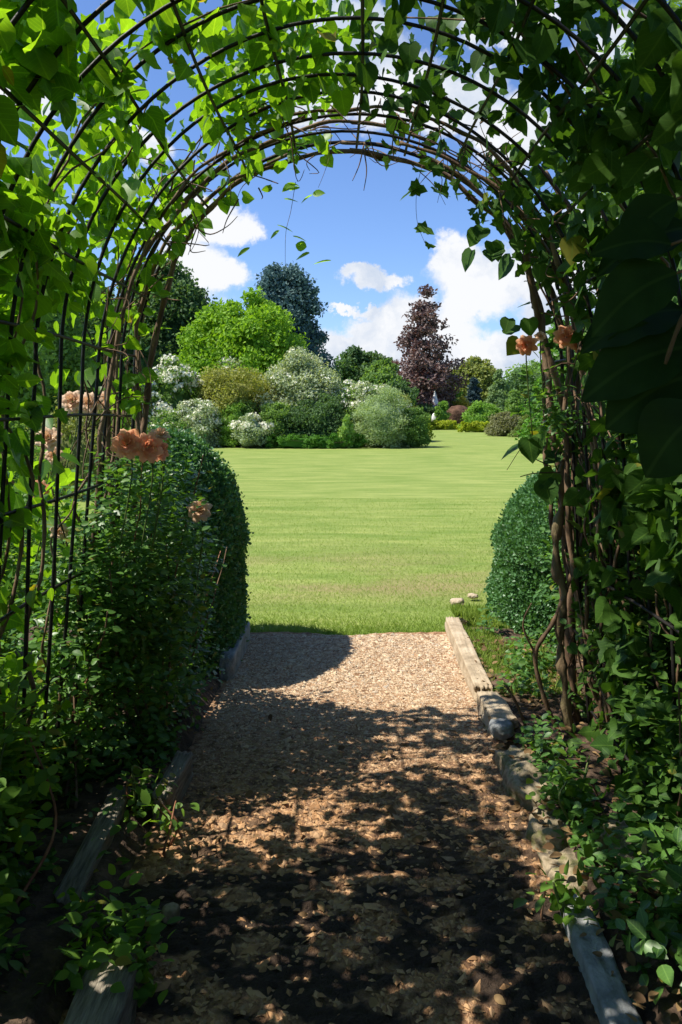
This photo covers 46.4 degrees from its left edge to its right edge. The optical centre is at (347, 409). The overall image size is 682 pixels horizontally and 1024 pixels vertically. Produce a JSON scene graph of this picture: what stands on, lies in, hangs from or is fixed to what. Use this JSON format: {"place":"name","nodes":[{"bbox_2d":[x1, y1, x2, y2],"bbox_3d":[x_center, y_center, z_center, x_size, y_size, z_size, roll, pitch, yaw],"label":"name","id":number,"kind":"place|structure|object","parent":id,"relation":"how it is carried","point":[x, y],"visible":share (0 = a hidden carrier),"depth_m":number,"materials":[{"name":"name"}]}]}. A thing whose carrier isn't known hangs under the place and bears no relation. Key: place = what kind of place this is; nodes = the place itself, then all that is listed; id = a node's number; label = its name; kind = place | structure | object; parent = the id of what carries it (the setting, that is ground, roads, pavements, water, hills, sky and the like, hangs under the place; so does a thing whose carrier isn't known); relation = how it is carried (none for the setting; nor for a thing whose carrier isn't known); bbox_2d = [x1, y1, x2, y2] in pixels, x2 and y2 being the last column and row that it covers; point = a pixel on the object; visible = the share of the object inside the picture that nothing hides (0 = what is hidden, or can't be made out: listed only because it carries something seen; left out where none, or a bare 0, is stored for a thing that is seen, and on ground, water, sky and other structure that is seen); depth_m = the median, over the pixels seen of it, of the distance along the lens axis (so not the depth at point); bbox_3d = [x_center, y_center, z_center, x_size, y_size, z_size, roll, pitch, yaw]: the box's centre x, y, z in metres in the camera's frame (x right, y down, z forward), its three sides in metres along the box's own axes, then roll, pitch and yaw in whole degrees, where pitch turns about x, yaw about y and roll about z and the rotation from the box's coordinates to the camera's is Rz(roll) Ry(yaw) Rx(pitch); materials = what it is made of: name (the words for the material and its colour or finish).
{"place":"outdoors","nodes":[
{"label":"outdoors","id":0,"kind":"place"},
{"bbox_2d":[3,429,626,634],"bbox_3d":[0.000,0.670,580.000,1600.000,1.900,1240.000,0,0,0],"label":"lawn","id":1,"kind":"structure","parent":0,"point":[448,465],"depth_m":12.42,"materials":[{"name":"green plant"}]},
{"bbox_2d":[5,315,58,431],"bbox_3d":[-11.536,-1.962,23.692,5.408,7.458,5.555,0,0,0],"label":"tree","id":2,"kind":"object","parent":1,"relation":"on","point":[27,393],"visible":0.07,"depth_m":24.27,"materials":[{"name":"green plant"}]},
{"bbox_2d":[0,253,64,399],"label":"tree","id":3,"kind":"object","parent":1,"relation":"on","point":[27,344],"visible":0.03,"depth_m":17.46,"materials":[{"name":"green plant"}]},
{"bbox_2d":[0,395,67,514],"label":"bush","id":4,"kind":"object","parent":1,"relation":"on","point":[11,425],"visible":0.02,"depth_m":11.15,"materials":[{"name":"green plant"}]},
{"bbox_2d":[0,432,82,591],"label":"bush","id":5,"kind":"object","parent":1,"relation":"on","point":[12,482],"visible":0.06,"depth_m":7.15,"materials":[{"name":"green plant"}]},
{"bbox_2d":[17,211,101,445],"bbox_3d":[-14.884,-3.952,35.662,7.790,11.503,7.972,0,0,0],"label":"tree","id":6,"kind":"object","parent":1,"relation":"on","point":[71,357],"visible":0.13,"depth_m":35.19,"materials":[{"name":"green plant"}]},
{"bbox_2d":[25,396,147,501],"bbox_3d":[-4.792,0.679,14.961,2.867,2.045,2.504,0,0,0],"label":"bush","id":7,"kind":"object","parent":1,"relation":"on","point":[68,429],"visible":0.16,"depth_m":14.38,"materials":[{"name":"green plant"}]},
{"bbox_2d":[0,625,220,1023],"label":"bed soil","id":8,"kind":"structure","parent":1,"relation":"on","point":[46,962],"depth_m":2.57,"materials":[{"name":"brown soil"}]},
{"bbox_2d":[0,631,59,777],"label":"shrub","id":9,"kind":"object","parent":8,"relation":"on","point":[10,674],"visible":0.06,"depth_m":3.29,"materials":[{"name":"green plant"}]},
{"bbox_2d":[0,628,63,845],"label":"shrub","id":10,"kind":"object","parent":8,"relation":"on","point":[3,684],"visible":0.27,"depth_m":2.82,"materials":[{"name":"green plant"}]},
{"bbox_2d":[0,655,77,992],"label":"shrub","id":11,"kind":"object","parent":8,"relation":"on","point":[30,788],"visible":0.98,"depth_m":2.42,"materials":[{"name":"green plant"}]},
{"bbox_2d":[0,390,126,658],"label":"rose bush","id":12,"kind":"object","parent":8,"relation":"on","point":[68,405],"visible":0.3,"depth_m":4.02,"materials":[{"name":"green plant"}]},
{"bbox_2d":[54,786,130,904],"bbox_3d":[-0.870,1.530,2.759,0.081,0.148,0.690,0,0,-1],"label":"timber edging","id":13,"kind":"object","parent":8,"relation":"on","point":[80,871],"visible":0.61,"depth_m":2.69,"materials":[{"name":"grey wood"}]},
{"bbox_2d":[64,953,138,1023],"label":"edging","id":14,"kind":"object","parent":8,"relation":"on","point":[95,1000],"visible":0.73,"depth_m":1.99,"materials":[{"name":"grey wood"}]},
{"bbox_2d":[31,864,184,1006],"bbox_3d":[-0.659,1.435,2.205,0.411,0.287,0.482,0,0,0],"label":"weed","id":15,"kind":"object","parent":8,"relation":"in","point":[121,945],"visible":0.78,"depth_m":2.19,"materials":[{"name":"green plant"}]},
{"bbox_2d":[1,426,226,808],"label":"rose bush","id":16,"kind":"object","parent":8,"relation":"on","point":[132,666],"visible":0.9,"depth_m":3.34,"materials":[{"name":"green plant"}]},
{"bbox_2d":[109,759,177,817],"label":"weed","id":17,"kind":"object","parent":8,"relation":"on","point":[135,791],"visible":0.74,"depth_m":3.02,"materials":[{"name":"green plant"}]},
{"bbox_2d":[85,418,253,675],"bbox_3d":[-1.121,0.877,5.146,1.023,1.649,1.697,0,0,0],"label":"box hedge","id":18,"kind":"object","parent":8,"relation":"on","point":[229,519],"visible":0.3,"depth_m":4.89,"materials":[{"name":"green plant"}]},
{"bbox_2d":[152,750,192,825],"bbox_3d":[-0.700,1.552,3.200,0.071,0.205,0.404,0,0,2],"label":"timber edging","id":19,"kind":"object","parent":8,"relation":"on","point":[180,766],"visible":0.59,"depth_m":3.17,"materials":[{"name":"grey wood"}]},
{"bbox_2d":[0,0,681,859],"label":"trellis tunnel","id":20,"kind":"structure","parent":8,"relation":"on","point":[6,418],"depth_m":2.88,"materials":[{"name":"metal"}]},
{"bbox_2d":[0,0,276,728],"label":"climbing vine","id":21,"kind":"object","parent":20,"relation":"attached to","point":[36,36],"visible":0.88,"depth_m":2.28,"materials":[{"name":"green plant"}]},
{"bbox_2d":[0,0,426,852],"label":"climbing vine","id":22,"kind":"object","parent":20,"relation":"attached to","point":[210,38],"visible":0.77,"depth_m":3.06,"materials":[{"name":"green plant"}]},
{"bbox_2d":[293,0,681,848],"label":"climbing vine","id":23,"kind":"object","parent":20,"relation":"attached to","point":[581,170],"visible":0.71,"depth_m":3.19,"materials":[{"name":"green plant"}]},
{"bbox_2d":[364,0,681,821],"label":"climbing vine","id":24,"kind":"object","parent":20,"relation":"attached to","point":[654,28],"visible":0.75,"depth_m":2.32,"materials":[{"name":"green plant"}]},
{"bbox_2d":[581,193,681,477],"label":"climbing vine","id":25,"kind":"object","parent":20,"relation":"attached to","point":[634,335],"visible":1,"depth_m":1.24,"materials":[{"name":"green plant"}]},
{"bbox_2d":[70,278,162,425],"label":"evergreen tree","id":26,"kind":"object","parent":1,"relation":"on","point":[96,320],"visible":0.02,"depth_m":44.35,"materials":[{"name":"green plant"}]},
{"bbox_2d":[112,259,222,365],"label":"evergreen tree","id":27,"kind":"object","parent":1,"relation":"on","point":[188,294],"visible":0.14,"depth_m":50.08,"materials":[{"name":"green plant"}]},
{"bbox_2d":[147,408,189,433],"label":"shrub","id":28,"kind":"object","parent":1,"relation":"on","point":[165,418],"visible":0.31,"depth_m":33.85,"materials":[{"name":"green plant"}]},
{"bbox_2d":[135,354,209,433],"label":"white shrub","id":29,"kind":"object","parent":1,"relation":"on","point":[174,382],"visible":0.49,"depth_m":35.28,"materials":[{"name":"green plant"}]},
{"bbox_2d":[174,398,227,447],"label":"shrub","id":30,"kind":"object","parent":1,"relation":"on","point":[199,419],"visible":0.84,"depth_m":33.94,"materials":[{"name":"grey plant"}]},
{"bbox_2d":[219,356,241,382],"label":"white shrub","id":31,"kind":"object","parent":1,"relation":"on","point":[238,363],"visible":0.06,"depth_m":37.95,"materials":[{"name":"grey plant"}]},
{"bbox_2d":[218,621,250,680],"bbox_3d":[-0.710,1.541,5.048,0.092,0.202,0.846,0,0,0],"label":"timber edging","id":32,"kind":"object","parent":1,"relation":"on","point":[230,662],"visible":0.55,"depth_m":4.73,"materials":[{"name":"grey wood"}]},
{"bbox_2d":[218,402,253,446],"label":"shrub","id":33,"kind":"object","parent":1,"relation":"on","point":[236,414],"visible":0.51,"depth_m":34.05,"materials":[{"name":"green plant"}]},
{"bbox_2d":[194,363,278,415],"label":"olive shrub","id":34,"kind":"object","parent":1,"relation":"on","point":[222,389],"visible":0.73,"depth_m":34.84,"materials":[{"name":"green plant"}]},
{"bbox_2d":[213,397,260,445],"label":"shrub","id":35,"kind":"object","parent":1,"relation":"on","point":[250,403],"visible":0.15,"depth_m":34.67,"materials":[{"name":"green plant"}]},
{"bbox_2d":[173,285,309,398],"bbox_3d":[-5.258,-2.220,40.865,8.710,8.071,8.738,0,0,0],"label":"tree","id":36,"kind":"object","parent":1,"relation":"on","point":[257,337],"visible":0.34,"depth_m":38.68,"materials":[{"name":"green plant"}]},
{"bbox_2d":[228,412,274,447],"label":"shrub","id":37,"kind":"object","parent":1,"relation":"on","point":[251,428],"visible":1,"depth_m":33.26,"materials":[{"name":"grey plant"}]},
{"bbox_2d":[254,376,276,414],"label":"shrub","id":38,"kind":"object","parent":1,"relation":"on","point":[263,400],"visible":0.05,"depth_m":35.66,"materials":[{"name":"green plant"}]},
{"bbox_2d":[259,401,291,447],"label":"shrub","id":39,"kind":"object","parent":1,"relation":"on","point":[275,413],"visible":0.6,"depth_m":33.83,"materials":[{"name":"green plant"}]},
{"bbox_2d":[244,261,338,375],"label":"conifer","id":40,"kind":"object","parent":1,"relation":"on","point":[289,288],"visible":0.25,"depth_m":48.97,"materials":[{"name":"blue plant"}]},
{"bbox_2d":[253,345,344,431],"bbox_3d":[-1.994,-0.587,36.593,5.043,4.648,4.614,0,0,0],"label":"variegated shrub","id":41,"kind":"object","parent":1,"relation":"on","point":[309,374],"visible":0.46,"depth_m":35.51,"materials":[{"name":"green plant"}]},
{"bbox_2d":[264,432,370,448],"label":"hedge","id":42,"kind":"object","parent":1,"relation":"on","point":[296,440],"visible":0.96,"depth_m":33.05,"materials":[{"name":"green plant"}]},
{"bbox_2d":[281,390,358,437],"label":"shrub","id":43,"kind":"object","parent":1,"relation":"on","point":[322,416],"visible":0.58,"depth_m":33.92,"materials":[{"name":"green plant"}]},
{"bbox_2d":[337,414,356,448],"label":"upright plant","id":44,"kind":"object","parent":1,"relation":"on","point":[346,428],"visible":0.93,"depth_m":33.05,"materials":[{"name":"green plant"}]},
{"bbox_2d":[331,378,379,445],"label":"shrub","id":45,"kind":"object","parent":1,"relation":"on","point":[344,392],"visible":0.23,"depth_m":35.42,"materials":[{"name":"white plant"}]},
{"bbox_2d":[331,345,395,387],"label":"tree","id":46,"kind":"object","parent":1,"relation":"on","point":[352,362],"visible":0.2,"depth_m":72.08,"materials":[{"name":"green plant"}]},
{"bbox_2d":[341,380,393,445],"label":"shrub","id":47,"kind":"object","parent":1,"relation":"on","point":[361,384],"visible":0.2,"depth_m":35.32,"materials":[{"name":"white plant"}]},
{"bbox_2d":[352,384,412,448],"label":"shrub","id":48,"kind":"object","parent":1,"relation":"on","point":[381,423],"visible":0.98,"depth_m":33.45,"materials":[{"name":"green plant"}]},
{"bbox_2d":[359,358,410,387],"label":"tree","id":49,"kind":"object","parent":1,"relation":"on","point":[383,371],"visible":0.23,"depth_m":67.48,"materials":[{"name":"green plant"}]},
{"bbox_2d":[376,383,402,413],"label":"white shrub","id":50,"kind":"object","parent":1,"relation":"on","point":[379,385],"visible":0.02,"depth_m":37.93,"materials":[{"name":"grey plant"}]},
{"bbox_2d":[386,378,419,406],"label":"shrub","id":51,"kind":"object","parent":1,"relation":"on","point":[401,385],"visible":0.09,"depth_m":63.31,"materials":[{"name":"green plant"}]},
{"bbox_2d":[398,393,417,413],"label":"shrub","id":52,"kind":"object","parent":1,"relation":"on","point":[408,401],"visible":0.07,"depth_m":40.13,"materials":[{"name":"green plant"}]},
{"bbox_2d":[242,498,584,696],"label":"grass","id":53,"kind":"structure","parent":1,"relation":"on","point":[470,614],"depth_m":6.60,"materials":[{"name":"green plant"}]},
{"bbox_2d":[397,406,432,446],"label":"shrub","id":54,"kind":"object","parent":1,"relation":"on","point":[416,431],"visible":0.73,"depth_m":33.98,"materials":[{"name":"green plant"}]},
{"bbox_2d":[416,403,435,417],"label":"shrub","id":55,"kind":"object","parent":1,"relation":"on","point":[429,409],"visible":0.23,"depth_m":68.61,"materials":[{"name":"green plant"}]},
{"bbox_2d":[392,284,468,408],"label":"copper beech","id":56,"kind":"object","parent":1,"relation":"on","point":[423,365],"visible":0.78,"depth_m":71.01,"materials":[{"name":"purple plant"}]},
{"bbox_2d":[427,419,435,438],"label":"shrub","id":57,"kind":"object","parent":1,"relation":"on","point":[430,434],"visible":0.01,"depth_m":40.71,"materials":[{"name":"green plant"}]},
{"bbox_2d":[431,391,437,406],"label":"obelisk","id":58,"kind":"object","parent":1,"relation":"on","point":[435,401],"visible":0.33,"depth_m":69.82,"materials":[{"name":"white stone"}]},
{"bbox_2d":[434,401,451,420],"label":"shrub","id":59,"kind":"object","parent":1,"relation":"on","point":[441,413],"visible":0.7,"depth_m":65.66,"materials":[{"name":"green plant"}]},
{"bbox_2d":[429,419,460,429],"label":"ground cover","id":60,"kind":"object","parent":1,"relation":"on","point":[450,424],"visible":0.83,"depth_m":63.56,"materials":[{"name":"yellow plant"}]},
{"bbox_2d":[445,373,462,406],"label":"conifer","id":61,"kind":"object","parent":1,"relation":"on","point":[458,395],"visible":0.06,"depth_m":73.31,"materials":[{"name":"green plant"}]},
{"bbox_2d":[446,405,467,423],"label":"reddish-brown rounded shrub","id":62,"kind":"object","parent":1,"relation":"on","point":[456,411],"visible":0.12,"depth_m":66.92,"materials":[{"name":"brown plant"}]},
{"bbox_2d":[450,598,464,605],"bbox_3d":[0.900,1.580,6.550,0.123,0.055,0.110,0,0,0],"label":"stone","id":63,"kind":"object","parent":1,"relation":"on","point":[455,601],"visible":0.79,"depth_m":6.52,"materials":[{"name":"beige stone"}]},
{"bbox_2d":[453,396,472,407],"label":"shrub","id":64,"kind":"object","parent":1,"relation":"on","point":[463,402],"visible":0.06,"depth_m":71.80,"materials":[{"name":"green plant"}]},
{"bbox_2d":[459,618,467,624],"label":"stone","id":65,"kind":"object","parent":1,"relation":"on","point":[462,620],"visible":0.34,"depth_m":5.91,"materials":[{"name":"grey stone"}]},
{"bbox_2d":[444,617,492,701],"bbox_3d":[0.735,1.555,4.977,0.111,0.167,1.522,0,0,0],"label":"timber edging","id":66,"kind":"object","parent":1,"relation":"on","point":[465,653],"visible":0.72,"depth_m":4.78,"materials":[{"name":"wood"}]},
{"bbox_2d":[447,355,495,402],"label":"tree","id":67,"kind":"object","parent":1,"relation":"on","point":[483,371],"visible":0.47,"depth_m":89.47,"materials":[{"name":"green plant"}]},
{"bbox_2d":[467,593,477,598],"bbox_3d":[1.060,1.579,6.750,0.096,0.046,0.078,0,0,0],"label":"stone","id":68,"kind":"object","parent":1,"relation":"on","point":[472,596],"visible":1,"depth_m":6.72,"materials":[{"name":"beige stone"}]},
{"bbox_2d":[457,421,488,431],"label":"ground cover","id":69,"kind":"object","parent":1,"relation":"on","point":[475,426],"visible":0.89,"depth_m":56.77,"materials":[{"name":"yellow plant"}]},
{"bbox_2d":[464,377,482,402],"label":"conifer","id":70,"kind":"object","parent":1,"relation":"on","point":[474,392],"visible":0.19,"depth_m":75.68,"materials":[{"name":"blue plant"}]},
{"bbox_2d":[456,400,502,428],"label":"shrub","id":71,"kind":"object","parent":1,"relation":"on","point":[478,411],"visible":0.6,"depth_m":59.44,"materials":[{"name":"green plant"}]},
{"bbox_2d":[476,691,518,738],"bbox_3d":[0.746,1.556,3.995,0.143,0.166,0.452,0,0,0],"label":"timber edging log","id":72,"kind":"object","parent":1,"relation":"on","point":[499,707],"visible":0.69,"depth_m":3.98,"materials":[{"name":"grey wood"}]},
{"bbox_2d":[485,368,510,410],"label":"conifer","id":73,"kind":"object","parent":1,"relation":"on","point":[498,390],"visible":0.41,"depth_m":65.53,"materials":[{"name":"green plant"}]},
{"bbox_2d":[484,411,521,435],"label":"shrub","id":74,"kind":"object","parent":1,"relation":"on","point":[500,423],"visible":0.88,"depth_m":48.33,"materials":[{"name":"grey plant"}]},
{"bbox_2d":[504,389,525,418],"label":"conifer","id":75,"kind":"object","parent":1,"relation":"on","point":[514,400],"visible":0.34,"depth_m":59.52,"materials":[{"name":"green plant"}]},
{"bbox_2d":[507,413,528,436],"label":"shrub","id":76,"kind":"object","parent":1,"relation":"on","point":[521,422],"visible":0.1,"depth_m":46.93,"materials":[{"name":"green plant"}]},
{"bbox_2d":[503,359,540,383],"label":"tree","id":77,"kind":"object","parent":1,"relation":"on","point":[532,366],"visible":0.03,"depth_m":118.91,"materials":[{"name":"green plant"}]},
{"bbox_2d":[505,368,540,408],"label":"tree","id":78,"kind":"object","parent":1,"relation":"on","point":[515,382],"visible":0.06,"depth_m":85.97,"materials":[{"name":"green plant"}]},
{"bbox_2d":[514,318,599,452],"bbox_3d":[8.091,-0.856,29.932,3.241,5.219,3.408,0,0,-23],"label":"weeping conifer","id":79,"kind":"object","parent":1,"relation":"on","point":[524,431],"visible":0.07,"depth_m":29.85,"materials":[{"name":"green plant"}]},
{"bbox_2d":[464,626,681,1023],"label":"bed soil","id":80,"kind":"structure","parent":1,"relation":"on","point":[662,1010],"depth_m":2.67,"materials":[{"name":"brown soil"}]},
{"bbox_2d":[0,604,681,974],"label":"ground cover","id":81,"kind":"object","parent":80,"relation":"on","point":[578,828],"visible":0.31,"depth_m":2.81,"materials":[{"name":"green plant"}]},
{"bbox_2d":[492,745,558,810],"bbox_3d":[0.757,1.580,3.326,0.234,0.208,0.548,0,0,0],"label":"stone","id":82,"kind":"object","parent":80,"relation":"on","point":[521,769],"visible":0.4,"depth_m":3.27,"materials":[{"name":"grey stone"}]},
{"bbox_2d":[483,469,623,646],"bbox_3d":[1.531,1.046,5.751,1.033,1.311,1.619,0,0,0],"label":"box hedge","id":83,"kind":"object","parent":80,"relation":"on","point":[518,579],"visible":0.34,"depth_m":5.39,"materials":[{"name":"green plant"}]},
{"bbox_2d":[525,807,582,852],"bbox_3d":[0.764,1.581,2.911,0.225,0.170,0.243,0,0,19],"label":"stone","id":84,"kind":"object","parent":80,"relation":"on","point":[537,831],"visible":0.4,"depth_m":2.86,"materials":[{"name":"grey stone"}]},
{"bbox_2d":[537,847,586,896],"bbox_3d":[0.763,1.590,2.654,0.233,0.156,0.293,0,0,0],"label":"stone","id":85,"kind":"object","parent":80,"relation":"on","point":[549,868],"visible":0.21,"depth_m":2.69,"materials":[{"name":"beige stone"}]},
{"bbox_2d":[551,443,575,732],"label":"old tree stem","id":86,"kind":"object","parent":80,"relation":"on","point":[561,664],"visible":0.86,"depth_m":3.74,"materials":[{"name":"brown plant"}]},
{"bbox_2d":[525,732,609,823],"bbox_3d":[0.816,1.408,2.995,0.322,0.336,0.315,0,0,0],"label":"weed","id":87,"kind":"object","parent":80,"relation":"on","point":[582,785],"visible":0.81,"depth_m":2.97,"materials":[{"name":"green plant"}]},
{"bbox_2d":[505,325,631,695],"bbox_3d":[1.210,0.597,4.078,0.645,1.966,1.425,0,0,18],"label":"rose bush","id":88,"kind":"object","parent":80,"relation":"on","point":[561,333],"visible":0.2,"depth_m":3.60,"materials":[{"name":"green plant"}]},
{"bbox_2d":[560,894,642,1023],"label":"timber edging","id":89,"kind":"object","parent":80,"relation":"on","point":[611,1002],"visible":0.73,"depth_m":2.15,"materials":[{"name":"grey weathered wood"}]},
{"bbox_2d":[550,401,681,895],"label":"shrub","id":90,"kind":"object","parent":80,"relation":"on","point":[648,763],"visible":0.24,"depth_m":2.77,"materials":[{"name":"green plant"}]},
{"bbox_2d":[592,820,678,891],"bbox_3d":[0.993,1.509,2.659,0.207,0.104,0.455,0,0,-19],"label":"stone","id":91,"kind":"object","parent":80,"relation":"on","point":[622,842],"visible":0.27,"depth_m":2.67,"materials":[{"name":"grey stone"}]},
{"bbox_2d":[609,811,681,1007],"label":"shrub","id":92,"kind":"object","parent":80,"relation":"on","point":[671,876],"visible":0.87,"depth_m":2.16,"materials":[{"name":"green plant"}]},
{"bbox_2d":[587,402,636,459],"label":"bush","id":93,"kind":"object","parent":1,"relation":"on","point":[632,440],"depth_m":6.89,"materials":[{"name":"green plant"}]},
{"bbox_2d":[557,0,681,360],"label":"tree","id":94,"kind":"object","parent":1,"relation":"on","point":[637,190],"visible":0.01,"depth_m":8.59,"materials":[{"name":"green plant"}]},
{"bbox_2d":[58,632,599,1023],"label":"path","id":95,"kind":"structure","parent":0,"point":[211,927],"depth_m":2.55,"materials":[{"name":"beige gravel"}]},
{"bbox_2d":[110,770,198,856],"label":"weed","id":96,"kind":"object","parent":95,"relation":"on","point":[145,798],"visible":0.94,"depth_m":2.82,"materials":[{"name":"green plant"}]},
{"bbox_2d":[161,902,180,924],"bbox_3d":[-0.545,1.550,2.450,0.060,0.057,0.061,0,0,0],"label":"stone","id":97,"kind":"object","parent":95,"relation":"on","point":[171,910],"visible":0.74,"depth_m":2.43,"materials":[{"name":"grey stone"}]},
{"bbox_2d":[21,636,681,1023],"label":"leaf litter","id":98,"kind":"object","parent":95,"relation":"on","point":[635,996],"visible":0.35,"depth_m":2.74,"materials":[{"name":"brown plant"}]},
{"bbox_2d":[488,718,513,740],"bbox_3d":[0.719,1.501,3.738,0.119,0.086,0.127,0,0,0],"label":"stone","id":99,"kind":"object","parent":95,"relation":"on","point":[501,729],"visible":0.99,"depth_m":3.70,"materials":[{"name":"grey stone"}]},
{"bbox_2d":[513,843,605,926],"bbox_3d":[0.628,1.475,2.395,0.266,0.245,0.236,0,0,0],"label":"weed","id":100,"kind":"object","parent":95,"relation":"on","point":[559,897],"visible":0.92,"depth_m":2.40,"materials":[{"name":"green plant"}]},
{"bbox_2d":[0,0,679,379],"label":"sky","id":101,"kind":"structure","parent":0,"point":[378,265],"materials":[{"name":"blue"}]}
]}

